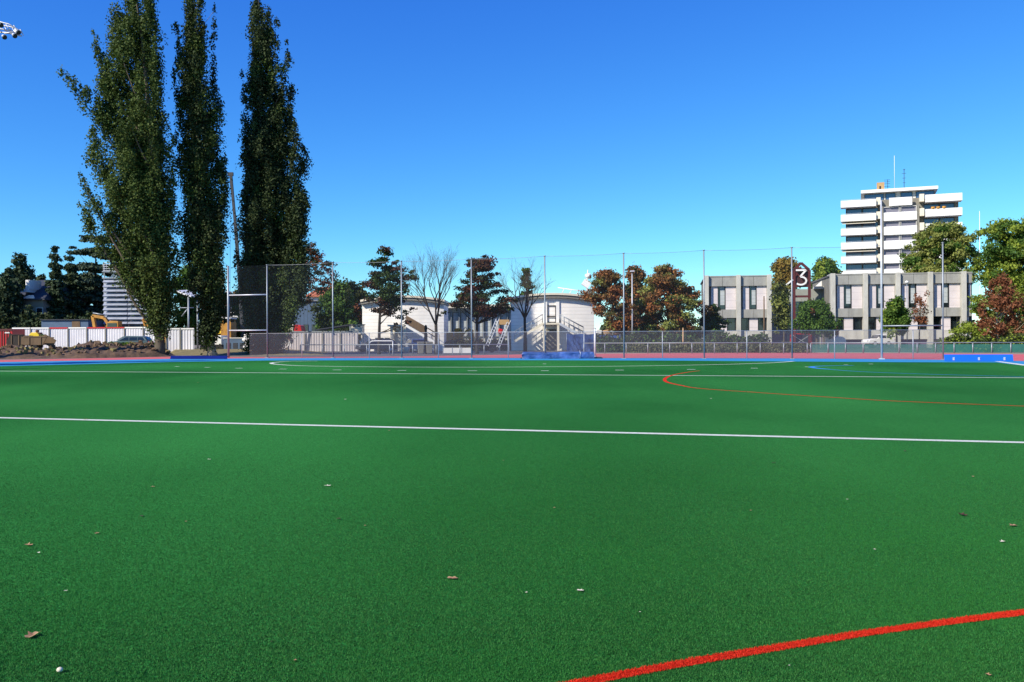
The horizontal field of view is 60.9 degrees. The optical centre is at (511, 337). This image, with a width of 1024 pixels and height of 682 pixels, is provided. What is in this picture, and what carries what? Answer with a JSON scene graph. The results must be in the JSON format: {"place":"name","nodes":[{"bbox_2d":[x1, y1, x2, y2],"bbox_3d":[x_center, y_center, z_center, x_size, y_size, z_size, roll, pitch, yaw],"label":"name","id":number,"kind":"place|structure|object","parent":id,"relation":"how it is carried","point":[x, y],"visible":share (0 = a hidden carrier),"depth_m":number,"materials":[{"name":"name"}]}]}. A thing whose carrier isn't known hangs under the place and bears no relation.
{"place":"outdoors","nodes":[
{"label":"outdoors","id":0,"kind":"place"},
{"bbox_2d":[40,319,103,327],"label":"grey shed","id":1,"kind":"structure","parent":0,"point":[49,323],"depth_m":108.00,"materials":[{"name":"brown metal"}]},
{"bbox_2d":[102,262,143,327],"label":"building","id":2,"kind":"structure","parent":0,"point":[117,306],"depth_m":111.74,"materials":[{"name":"silver metal"}]},
{"bbox_2d":[170,349,327,354],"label":"grass bank","id":3,"kind":"structure","parent":0,"point":[219,352],"depth_m":85.99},
{"bbox_2d":[226,0,315,353],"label":"poplar tree","id":4,"kind":"object","parent":3,"relation":"on","point":[273,239],"visible":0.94,"depth_m":82.92,"materials":[{"name":"green plant"}]},
{"bbox_2d":[294,301,324,330],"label":"blue clad building","id":5,"kind":"structure","parent":0,"point":[305,319],"depth_m":122.00,"materials":[{"name":"metal"}]},
{"bbox_2d":[350,324,364,351],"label":"kiosk","id":6,"kind":"object","parent":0,"point":[359,328],"visible":0.72,"depth_m":99.00,"materials":[{"name":"beige paint"}]},
{"bbox_2d":[360,295,448,350],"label":"round white building","id":7,"kind":"structure","parent":0,"point":[420,318],"depth_m":103.08,"materials":[{"name":"paint"}]},
{"bbox_2d":[268,350,659,356],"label":"yard asphalt","id":8,"kind":"structure","parent":0,"point":[358,353],"depth_m":84.91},
{"bbox_2d":[280,242,340,348],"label":"autumn tree","id":9,"kind":"object","parent":8,"relation":"on","point":[315,260],"visible":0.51,"depth_m":94.68,"materials":[{"name":"red plant"}]},
{"bbox_2d":[282,331,357,351],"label":"site hoarding","id":10,"kind":"object","parent":8,"relation":"on","point":[325,337],"visible":0.65,"depth_m":96.83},
{"bbox_2d":[308,279,361,337],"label":"leafy tree","id":11,"kind":"object","parent":8,"relation":"on","point":[343,304],"visible":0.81,"depth_m":110.76,"materials":[{"name":"green plant"}]},
{"bbox_2d":[355,339,396,351],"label":"parked car","id":12,"kind":"object","parent":8,"relation":"on","point":[362,348],"visible":0.79,"depth_m":95.56,"materials":[{"name":"paint"}]},
{"bbox_2d":[358,246,419,353],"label":"maple tree","id":13,"kind":"object","parent":8,"relation":"on","point":[386,296],"visible":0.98,"depth_m":83.51,"materials":[{"name":"green plant"}]},
{"bbox_2d":[300,344,507,354],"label":"track railing","id":14,"kind":"object","parent":8,"relation":"on","point":[402,344],"visible":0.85,"depth_m":81.67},
{"bbox_2d":[403,339,423,351],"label":"parked car","id":15,"kind":"object","parent":8,"relation":"on","point":[412,341],"visible":0.48,"depth_m":97.26,"materials":[{"name":"silver metal"}]},
{"bbox_2d":[398,241,459,353],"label":"bare tree","id":16,"kind":"object","parent":8,"relation":"on","point":[435,321],"visible":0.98,"depth_m":81.41,"materials":[{"name":"brown plant"}]},
{"bbox_2d":[443,347,470,353],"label":"white barrier board","id":17,"kind":"object","parent":8,"relation":"on","point":[452,350],"visible":0.84,"depth_m":82.00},
{"bbox_2d":[446,326,473,345],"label":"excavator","id":18,"kind":"object","parent":8,"relation":"on","point":[459,333],"visible":0.47,"depth_m":107.84,"materials":[{"name":"grey metal"}]},
{"bbox_2d":[445,335,510,350],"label":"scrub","id":19,"kind":"object","parent":8,"relation":"on","point":[481,347],"visible":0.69,"depth_m":104.54,"materials":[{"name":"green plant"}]},
{"bbox_2d":[438,254,519,353],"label":"maple tree","id":20,"kind":"object","parent":8,"relation":"on","point":[480,300],"visible":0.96,"depth_m":83.36,"materials":[{"name":"green plant"}]},
{"bbox_2d":[448,304,510,342],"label":"glazed link building","id":21,"kind":"structure","parent":8,"relation":"on","point":[458,318],"depth_m":116.23,"materials":[{"name":"beige paint"}]},
{"bbox_2d":[495,256,551,351],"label":"bare tree","id":22,"kind":"object","parent":8,"relation":"on","point":[525,312],"visible":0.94,"depth_m":87.84,"materials":[{"name":"brown plant"}]},
{"bbox_2d":[519,267,534,294],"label":"fir tree","id":23,"kind":"object","parent":8,"relation":"on","point":[523,277],"visible":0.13,"depth_m":119.70,"materials":[{"name":"green plant"}]},
{"bbox_2d":[566,333,593,350],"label":"tarp fence","id":24,"kind":"object","parent":8,"relation":"on","point":[575,342],"visible":0.81,"depth_m":94.01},
{"bbox_2d":[578,267,642,337],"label":"russet tree","id":25,"kind":"object","parent":8,"relation":"on","point":[605,279],"visible":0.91,"depth_m":92.24,"materials":[{"name":"brown plant"}]},
{"bbox_2d":[620,264,657,330],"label":"russet tree","id":26,"kind":"object","parent":8,"relation":"on","point":[639,274],"visible":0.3,"depth_m":103.50,"materials":[{"name":"brown plant"}]},
{"bbox_2d":[633,262,712,341],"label":"russet tree","id":27,"kind":"object","parent":8,"relation":"on","point":[678,295],"visible":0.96,"depth_m":94.57,"materials":[{"name":"brown plant"}]},
{"bbox_2d":[697,303,731,341],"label":"tree","id":28,"kind":"object","parent":8,"relation":"on","point":[713,320],"visible":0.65,"depth_m":97.30,"materials":[{"name":"green plant"}]},
{"bbox_2d":[621,341,814,352],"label":"hedge","id":29,"kind":"object","parent":8,"relation":"on","point":[751,348],"visible":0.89,"depth_m":84.32,"materials":[{"name":"green plant"}]},
{"bbox_2d":[769,280,790,341],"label":"slender tree","id":30,"kind":"object","parent":8,"relation":"on","point":[781,307],"visible":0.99,"depth_m":107.54,"materials":[{"name":"green plant"}]},
{"bbox_2d":[486,319,510,351],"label":"ladder","id":31,"kind":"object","parent":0,"point":[505,323],"depth_m":95.70,"materials":[{"name":"white metal"}]},
{"bbox_2d":[0,353,1023,361],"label":"running track","id":32,"kind":"structure","parent":0,"point":[938,356],"depth_m":70.12,"materials":[{"name":"rubber"}]},
{"bbox_2d":[227,266,266,357],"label":"pole frame","id":33,"kind":"object","parent":32,"relation":"on","point":[228,341],"visible":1,"depth_m":71.70,"materials":[{"name":"grey"}]},
{"bbox_2d":[583,342,807,353],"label":"track railing","id":34,"kind":"object","parent":32,"relation":"on","point":[700,342],"visible":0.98,"depth_m":80.21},
{"bbox_2d":[0,344,1023,365],"bbox_3d":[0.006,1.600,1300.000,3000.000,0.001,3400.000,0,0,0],"label":"ground","id":35,"kind":"structure","parent":0,"point":[195,346],"depth_m":80.44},
{"bbox_2d":[0,21,22,39],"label":"floodlight mast","id":36,"kind":"object","parent":35,"relation":"on","point":[15,32],"visible":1,"depth_m":69.81,"materials":[{"name":"metal"}]},
{"bbox_2d":[0,329,24,346],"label":"red container","id":37,"kind":"object","parent":35,"relation":"on","point":[4,334],"visible":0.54,"depth_m":92.00,"materials":[{"name":"metal"}]},
{"bbox_2d":[0,267,25,324],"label":"conifer tree","id":38,"kind":"object","parent":35,"relation":"on","point":[12,299],"visible":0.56,"depth_m":117.22,"materials":[{"name":"green plant"}]},
{"bbox_2d":[10,252,36,288],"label":"pine tree","id":39,"kind":"object","parent":35,"relation":"on","point":[22,268],"visible":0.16,"depth_m":127.17,"materials":[{"name":"green plant"}]},
{"bbox_2d":[0,303,103,328],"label":"dark undergrowth","id":40,"kind":"object","parent":35,"relation":"on","point":[31,318],"visible":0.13,"depth_m":113.57,"materials":[{"name":"green plant"}]},
{"bbox_2d":[19,280,86,315],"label":"slate roofed house","id":41,"kind":"structure","parent":35,"relation":"on","point":[36,295],"depth_m":120.13,"materials":[{"name":"grey stone"}]},
{"bbox_2d":[44,245,71,318],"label":"spruce tree","id":42,"kind":"object","parent":35,"relation":"on","point":[59,301],"visible":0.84,"depth_m":121.46,"materials":[{"name":"green plant"}]},
{"bbox_2d":[62,250,87,318],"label":"spruce tree","id":43,"kind":"object","parent":35,"relation":"on","point":[72,285],"visible":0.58,"depth_m":125.49,"materials":[{"name":"green plant"}]},
{"bbox_2d":[11,327,154,348],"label":"site hoarding","id":44,"kind":"object","parent":35,"relation":"on","point":[67,336],"visible":0.5,"depth_m":96.00,"materials":[{"name":"white paint"}]},
{"bbox_2d":[62,269,103,316],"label":"evergreen tree","id":45,"kind":"object","parent":35,"relation":"on","point":[87,274],"visible":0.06,"depth_m":132.81,"materials":[{"name":"green plant"}]},
{"bbox_2d":[0,341,174,358],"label":"dirt heap","id":46,"kind":"object","parent":35,"relation":"on","point":[104,353],"visible":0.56,"depth_m":74.24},
{"bbox_2d":[6,333,32,345],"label":"metal bucket","id":47,"kind":"object","parent":46,"relation":"on","point":[14,339],"visible":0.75,"depth_m":83.20,"materials":[{"name":"brown metal"}]},
{"bbox_2d":[21,334,55,346],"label":"metal bucket","id":48,"kind":"object","parent":46,"relation":"on","point":[45,339],"visible":0.98,"depth_m":82.20,"materials":[{"name":"brown metal"}]},
{"bbox_2d":[0,340,169,355],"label":"dirt clods","id":49,"kind":"object","parent":46,"relation":"on","point":[52,348],"visible":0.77,"depth_m":75.90,"materials":[{"name":"brown soil"}]},
{"bbox_2d":[68,234,117,314],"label":"cedar tree","id":50,"kind":"object","parent":35,"relation":"on","point":[95,296],"visible":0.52,"depth_m":128.18,"materials":[{"name":"green plant"}]},
{"bbox_2d":[91,312,124,327],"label":"excavator","id":51,"kind":"object","parent":35,"relation":"on","point":[109,323],"visible":0.27,"depth_m":104.08,"materials":[{"name":"yellow metal"}]},
{"bbox_2d":[56,0,186,354],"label":"poplar tree","id":52,"kind":"object","parent":35,"relation":"on","point":[140,206],"visible":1,"depth_m":77.29,"materials":[{"name":"green plant"}]},
{"bbox_2d":[109,336,153,342],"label":"parked car","id":53,"kind":"object","parent":35,"relation":"on","point":[144,339],"visible":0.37,"depth_m":89.28,"materials":[{"name":"grey paint"}]},
{"bbox_2d":[166,328,193,351],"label":"site hoarding","id":54,"kind":"object","parent":35,"relation":"on","point":[182,339],"visible":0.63,"depth_m":92.02,"materials":[{"name":"white paint"}]},
{"bbox_2d":[170,263,202,331],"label":"garden tree","id":55,"kind":"object","parent":35,"relation":"on","point":[181,323],"visible":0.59,"depth_m":117.31,"materials":[{"name":"green plant"}]},
{"bbox_2d":[178,290,198,348],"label":"lamp post","id":56,"kind":"object","parent":35,"relation":"on","point":[190,295],"visible":0.6,"depth_m":110.37,"materials":[{"name":"metal"}]},
{"bbox_2d":[170,0,234,355],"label":"poplar tree","id":57,"kind":"object","parent":35,"relation":"on","point":[204,205],"visible":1,"depth_m":79.41,"materials":[{"name":"green plant"}]},
{"bbox_2d":[218,277,236,334],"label":"garden tree","id":58,"kind":"object","parent":35,"relation":"on","point":[231,300],"visible":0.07,"depth_m":121.77,"materials":[{"name":"green plant"}]},
{"bbox_2d":[215,172,244,346],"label":"crane truck","id":59,"kind":"object","parent":35,"relation":"on","point":[232,326],"visible":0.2,"depth_m":112.10,"materials":[{"name":"orange metal"}]},
{"bbox_2d":[230,289,248,337],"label":"garden tree","id":60,"kind":"object","parent":35,"relation":"on","point":[238,334],"visible":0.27,"depth_m":123.48,"materials":[{"name":"green plant"}]},
{"bbox_2d":[343,277,367,349],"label":"leafy tree","id":61,"kind":"object","parent":35,"relation":"on","point":[359,293],"visible":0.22,"depth_m":116.98,"materials":[{"name":"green plant"}]},
{"bbox_2d":[0,360,1023,681],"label":"turf","id":62,"kind":"structure","parent":35,"relation":"on","point":[410,400],"depth_m":9.58,"materials":[{"name":"plastic"}]},
{"bbox_2d":[0,423,1023,681],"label":"turf fibres","id":63,"kind":"object","parent":62,"relation":"on","point":[504,659],"visible":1,"depth_m":5.36,"materials":[{"name":"plastic"}]},
{"bbox_2d":[0,417,1023,442],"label":"line","id":64,"kind":"object","parent":62,"relation":"on","point":[538,430],"visible":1,"depth_m":14.82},
{"bbox_2d":[53,371,1008,377],"bbox_3d":[-3.238,1.605,38.013,73.695,0.001,0.242,0,0,14],"label":"quarter line","id":65,"kind":"object","parent":62,"relation":"on","point":[546,374],"visible":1,"depth_m":37.01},
{"bbox_2d":[560,608,1023,681],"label":"red line fibres","id":66,"kind":"object","parent":62,"relation":"on","point":[786,645],"visible":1,"depth_m":4.49,"materials":[{"name":"plastic"}]},
{"bbox_2d":[570,611,1021,681],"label":"red line","id":67,"kind":"object","parent":62,"relation":"on","point":[764,651],"visible":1,"depth_m":4.41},
{"bbox_2d":[680,385,1012,405],"bbox_3d":[15.634,1.529,17.018,30.270,0.001,2.648,0,0,43],"label":"red arc line","id":68,"kind":"object","parent":62,"relation":"on","point":[848,398],"visible":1,"depth_m":22.10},
{"bbox_2d":[0,358,1023,365],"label":"blue runoff","id":69,"kind":"structure","parent":35,"relation":"on","point":[263,359],"depth_m":60.83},
{"bbox_2d":[170,356,227,358],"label":"goal board","id":70,"kind":"object","parent":69,"relation":"on","point":[198,357],"visible":0.91,"depth_m":67.09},
{"bbox_2d":[521,351,602,358],"bbox_3d":[3.747,1.289,65.451,6.030,0.592,3.149,0,0,4],"label":"landing mat","id":71,"kind":"object","parent":69,"relation":"on","point":[562,355],"visible":1,"depth_m":64.02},
{"bbox_2d":[249,200,943,358],"bbox_3d":[3.667,-3.805,64.628,52.116,10.782,0.350,0,0,15],"label":"ball stop net","id":72,"kind":"object","parent":69,"relation":"on","point":[881,314],"visible":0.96,"depth_m":61.96,"materials":[{"name":"grey"}]},
{"bbox_2d":[944,354,1012,360],"bbox_3d":[28.527,1.261,53.222,3.938,0.410,0.175,0,0,8],"label":"goal board","id":73,"kind":"object","parent":69,"relation":"on","point":[978,357],"visible":1,"depth_m":53.20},
{"bbox_2d":[165,319,978,344],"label":"distant tree line","id":74,"kind":"object","parent":35,"relation":"on","point":[602,327],"visible":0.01,"depth_m":213.07,"materials":[{"name":"green plant"}]},
{"bbox_2d":[593,328,772,351],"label":"ground shrubs","id":75,"kind":"object","parent":35,"relation":"on","point":[715,336],"visible":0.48,"depth_m":88.36,"materials":[{"name":"green plant"}]},
{"bbox_2d":[769,256,801,288],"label":"domed tree","id":76,"kind":"object","parent":35,"relation":"on","point":[780,268],"visible":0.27,"depth_m":139.00,"materials":[{"name":"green plant"}]},
{"bbox_2d":[786,262,810,342],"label":"number sign","id":77,"kind":"object","parent":35,"relation":"on","point":[801,277],"visible":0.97,"depth_m":116.44,"materials":[{"name":"metal"}]},
{"bbox_2d":[772,275,827,343],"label":"entrance block","id":78,"kind":"structure","parent":35,"relation":"on","point":[816,291],"depth_m":120.28,"materials":[{"name":"white concrete"}]},
{"bbox_2d":[772,333,821,343],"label":"door","id":79,"kind":"structure","parent":78,"relation":"in","point":[776,337],"depth_m":120.60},
{"bbox_2d":[788,298,843,343],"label":"leafy tree","id":80,"kind":"object","parent":35,"relation":"on","point":[820,322],"visible":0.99,"depth_m":102.78,"materials":[{"name":"green plant"}]},
{"bbox_2d":[807,255,842,288],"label":"leafy tree","id":81,"kind":"object","parent":35,"relation":"on","point":[822,267],"visible":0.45,"depth_m":148.86,"materials":[{"name":"green plant"}]},
{"bbox_2d":[861,334,894,343],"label":"parked car","id":82,"kind":"object","parent":35,"relation":"on","point":[875,338],"visible":0.64,"depth_m":103.28,"materials":[{"name":"white paint"}]},
{"bbox_2d":[878,295,912,343],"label":"leafy tree","id":83,"kind":"object","parent":35,"relation":"on","point":[896,312],"visible":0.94,"depth_m":99.45,"materials":[{"name":"green plant"}]},
{"bbox_2d":[810,342,1023,352],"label":"screened fence","id":84,"kind":"object","parent":35,"relation":"on","point":[899,347],"visible":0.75,"depth_m":78.38,"materials":[{"name":"teal"}]},
{"bbox_2d":[910,289,932,343],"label":"sapling","id":85,"kind":"object","parent":35,"relation":"on","point":[921,304],"visible":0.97,"depth_m":99.93,"materials":[{"name":"red plant"}]},
{"bbox_2d":[897,219,981,284],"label":"spreading tree","id":86,"kind":"object","parent":35,"relation":"on","point":[956,241],"visible":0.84,"depth_m":139.46,"materials":[{"name":"green plant"}]},
{"bbox_2d":[933,332,1023,343],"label":"verge shrubs","id":87,"kind":"object","parent":35,"relation":"on","point":[961,337],"visible":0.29,"depth_m":83.65,"materials":[{"name":"green plant"}]},
{"bbox_2d":[948,217,1023,338],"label":"leafy tree","id":88,"kind":"object","parent":35,"relation":"on","point":[1006,256],"visible":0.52,"depth_m":95.67,"materials":[{"name":"green plant"}]},
{"bbox_2d":[973,272,1023,340],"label":"copper tree","id":89,"kind":"object","parent":35,"relation":"on","point":[1006,302],"visible":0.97,"depth_m":87.42,"materials":[{"name":"red plant"}]},
{"bbox_2d":[0,0,1023,329],"label":"sky","id":90,"kind":"structure","parent":0,"point":[562,131],"materials":[{"name":"blue"}]},
{"bbox_2d":[510,270,593,350],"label":"round white building","id":91,"kind":"structure","parent":0,"point":[566,313],"depth_m":102.06,"materials":[{"name":"paint"}]},
{"bbox_2d":[546,329,555,350],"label":"lower door","id":92,"kind":"structure","parent":91,"relation":"in","point":[550,333],"depth_m":101.90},
{"bbox_2d":[700,274,771,343],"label":"concrete building","id":93,"kind":"structure","parent":0,"point":[737,300],"depth_m":115.10,"materials":[{"name":"concrete"}]},
{"bbox_2d":[718,286,725,309],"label":"window","id":94,"kind":"structure","parent":93,"relation":"in","point":[721,289],"depth_m":115.92,"materials":[{"name":"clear glass"}]},
{"bbox_2d":[727,318,735,330],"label":"window","id":95,"kind":"structure","parent":93,"relation":"in","point":[732,326],"depth_m":115.75,"materials":[{"name":"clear glass"}]},
{"bbox_2d":[741,318,748,330],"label":"window","id":96,"kind":"structure","parent":93,"relation":"in","point":[744,321],"depth_m":115.44,"materials":[{"name":"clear glass"}]},
{"bbox_2d":[749,286,756,308],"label":"window","id":97,"kind":"structure","parent":93,"relation":"in","point":[752,289],"depth_m":115.19,"materials":[{"name":"clear glass"}]},
{"bbox_2d":[596,352,1023,353],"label":"sand verge","id":98,"kind":"structure","parent":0,"point":[846,352],"depth_m":82.86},
{"bbox_2d":[811,271,972,343],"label":"concrete building","id":99,"kind":"structure","parent":0,"point":[853,300],"depth_m":111.69,"materials":[{"name":"concrete"}]},
{"bbox_2d":[844,285,851,307],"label":"window","id":100,"kind":"structure","parent":99,"relation":"in","point":[847,288],"depth_m":113.10,"materials":[{"name":"clear glass"}]},
{"bbox_2d":[853,317,861,329],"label":"window","id":101,"kind":"structure","parent":99,"relation":"in","point":[857,321],"depth_m":112.96,"materials":[{"name":"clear glass"}]},
{"bbox_2d":[868,317,875,329],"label":"window","id":102,"kind":"structure","parent":99,"relation":"in","point":[871,320],"depth_m":112.63,"materials":[{"name":"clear glass"}]},
{"bbox_2d":[876,284,883,307],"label":"window","id":103,"kind":"structure","parent":99,"relation":"in","point":[877,285],"depth_m":112.41,"materials":[{"name":"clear glass"}]},
{"bbox_2d":[908,284,915,307],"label":"window","id":104,"kind":"structure","parent":99,"relation":"in","point":[911,287],"depth_m":111.70,"materials":[{"name":"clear glass"}]},
{"bbox_2d":[933,316,940,328],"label":"window","id":105,"kind":"structure","parent":99,"relation":"in","point":[936,319],"depth_m":111.26,"materials":[{"name":"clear glass"}]},
{"bbox_2d":[941,283,948,307],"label":"window","id":106,"kind":"structure","parent":99,"relation":"in","point":[946,285],"depth_m":110.96,"materials":[{"name":"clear glass"}]},
{"bbox_2d":[950,316,958,328],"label":"window","id":107,"kind":"structure","parent":99,"relation":"in","point":[953,319],"depth_m":110.88,"materials":[{"name":"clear glass"}]},
{"bbox_2d":[841,156,961,273],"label":"tower block","id":108,"kind":"structure","parent":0,"point":[907,212],"depth_m":185.62,"materials":[{"name":"white paint"}]},
{"bbox_2d":[884,263,899,268],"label":"window","id":109,"kind":"structure","parent":108,"relation":"in","point":[886,265],"depth_m":185.74,"materials":[{"name":"glass"}]},
{"label":"gravel patch","id":110,"kind":"structure","parent":0,"visible":0},
{"bbox_2d":[200,335,226,348],"bbox_3d":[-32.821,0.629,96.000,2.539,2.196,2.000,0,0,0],"label":"flatbed truck","id":111,"kind":"object","parent":110,"relation":"on","point":[220,341],"visible":0.16,"depth_m":95.00,"materials":[{"name":"white paint"}]},
{"bbox_2d":[224,338,244,348],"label":"dark container","id":112,"kind":"object","parent":110,"relation":"on","point":[235,343],"visible":0.39,"depth_m":94.00,"materials":[{"name":"metal"}]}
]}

